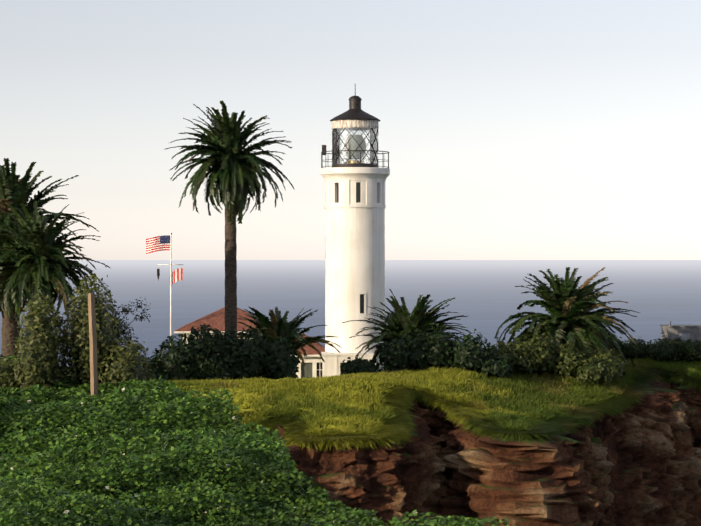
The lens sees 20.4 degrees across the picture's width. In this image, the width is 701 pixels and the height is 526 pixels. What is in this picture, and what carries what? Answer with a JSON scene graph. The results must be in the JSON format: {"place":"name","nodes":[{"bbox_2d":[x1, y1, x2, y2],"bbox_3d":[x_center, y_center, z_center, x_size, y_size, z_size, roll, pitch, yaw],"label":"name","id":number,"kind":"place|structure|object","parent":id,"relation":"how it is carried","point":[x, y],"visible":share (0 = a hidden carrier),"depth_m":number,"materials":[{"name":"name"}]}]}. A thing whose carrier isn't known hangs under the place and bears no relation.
{"place":"outdoors","nodes":[
{"label":"outdoors","id":0,"kind":"place"},
{"bbox_2d":[0,260,700,365],"bbox_3d":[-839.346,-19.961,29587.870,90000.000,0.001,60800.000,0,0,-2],"label":"sea","id":1,"kind":"structure","parent":0,"point":[489,299],"depth_m":2970.87,"materials":[{"name":"liquid"}]},
{"bbox_2d":[0,353,700,525],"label":"terrain","id":2,"kind":"structure","parent":0,"point":[138,489],"depth_m":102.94,"materials":[{"name":"green plant"}]},
{"bbox_2d":[0,354,73,376],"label":"hill shrubs","id":3,"kind":"object","parent":2,"relation":"on","point":[2,357],"depth_m":103.78,"materials":[{"name":"green plant"}]},
{"bbox_2d":[0,158,97,364],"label":"palm","id":4,"kind":"object","parent":2,"relation":"on","point":[15,191],"visible":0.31,"depth_m":114.15,"materials":[{"name":"green plant"}]},
{"bbox_2d":[0,201,109,331],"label":"palm","id":5,"kind":"object","parent":2,"relation":"on","point":[38,249],"visible":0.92,"depth_m":108.22,"materials":[{"name":"green plant"}]},
{"bbox_2d":[0,261,152,397],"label":"shrubs","id":6,"kind":"object","parent":2,"relation":"on","point":[39,349],"visible":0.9,"depth_m":45.76,"materials":[{"name":"green plant"}]},
{"bbox_2d":[88,293,97,398],"bbox_3d":[-5.761,2.204,43.608,0.177,3.070,0.177,0,0,43],"label":"wooden post","id":7,"kind":"object","parent":2,"relation":"on","point":[93,349],"visible":0.77,"depth_m":43.57,"materials":[{"name":"brown wood"}]},
{"bbox_2d":[52,297,150,349],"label":"shrub","id":8,"kind":"object","parent":2,"relation":"on","point":[124,326],"visible":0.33,"depth_m":112.49,"materials":[{"name":"green plant"}]},
{"bbox_2d":[146,233,182,335],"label":"flagpole","id":9,"kind":"object","parent":2,"relation":"on","point":[158,243],"visible":0.96,"depth_m":149.39,"materials":[{"name":"metal"}]},
{"bbox_2d":[174,307,256,343],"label":"keeper house","id":10,"kind":"structure","parent":2,"relation":"on","point":[215,319],"depth_m":150.58,"materials":[{"name":"tile"}]},
{"bbox_2d":[144,323,301,381],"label":"bush","id":11,"kind":"object","parent":2,"relation":"on","point":[207,355],"visible":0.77,"depth_m":119.57,"materials":[{"name":"green plant"}]},
{"bbox_2d":[163,100,293,341],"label":"tall palm","id":12,"kind":"object","parent":2,"relation":"on","point":[230,165],"visible":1,"depth_m":122.44,"materials":[{"name":"green plant"}]},
{"bbox_2d":[0,355,514,525],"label":"ivy ground cover","id":13,"kind":"object","parent":2,"relation":"on","point":[40,490],"visible":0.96,"depth_m":27.01,"materials":[{"name":"green plant"}]},
{"bbox_2d":[237,307,341,365],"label":"young palm","id":14,"kind":"object","parent":2,"relation":"on","point":[277,325],"visible":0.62,"depth_m":125.80,"materials":[{"name":"green plant"}]},
{"bbox_2d":[294,333,324,378],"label":"outbuilding","id":15,"kind":"structure","parent":2,"relation":"on","point":[313,364],"depth_m":143.90,"materials":[{"name":"paint"}]},
{"bbox_2d":[321,352,376,376],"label":"lighthouse base","id":16,"kind":"object","parent":2,"relation":"on","point":[332,363],"visible":0.29,"depth_m":136.19,"materials":[{"name":"white paint"}]},
{"bbox_2d":[320,86,389,370],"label":"lighthouse","id":17,"kind":"object","parent":2,"relation":"on","point":[355,206],"visible":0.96,"depth_m":138.09,"materials":[{"name":"white paint"}]},
{"bbox_2d":[342,289,472,369],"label":"young palm","id":18,"kind":"object","parent":2,"relation":"on","point":[400,320],"visible":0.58,"depth_m":127.89,"materials":[{"name":"green plant"}]},
{"bbox_2d":[340,322,514,378],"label":"dark bush","id":19,"kind":"object","parent":2,"relation":"on","point":[436,349],"visible":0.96,"depth_m":123.35,"materials":[{"name":"green plant"}]},
{"bbox_2d":[237,367,700,525],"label":"cliff","id":20,"kind":"structure","parent":2,"relation":"on","point":[639,464],"depth_m":103.45,"materials":[{"name":"brown stone"}]},
{"bbox_2d":[488,332,625,385],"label":"yellow green bush","id":21,"kind":"object","parent":2,"relation":"on","point":[543,354],"visible":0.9,"depth_m":125.95,"materials":[{"name":"green plant"}]},
{"bbox_2d":[494,267,639,371],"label":"palm","id":22,"kind":"object","parent":2,"relation":"on","point":[567,304],"visible":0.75,"depth_m":130.65,"materials":[{"name":"green plant"}]},
{"bbox_2d":[599,332,700,360],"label":"shrubs","id":23,"kind":"object","parent":2,"relation":"on","point":[674,349],"visible":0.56,"depth_m":138.23,"materials":[{"name":"green plant"}]},
{"bbox_2d":[660,321,700,343],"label":"concrete hut","id":24,"kind":"object","parent":2,"relation":"on","point":[684,332],"visible":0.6,"depth_m":140.53,"materials":[{"name":"grey concrete"}]},
{"bbox_2d":[0,0,700,259],"label":"sky","id":25,"kind":"structure","parent":0,"point":[510,129],"materials":[{"name":"white"}]}
]}

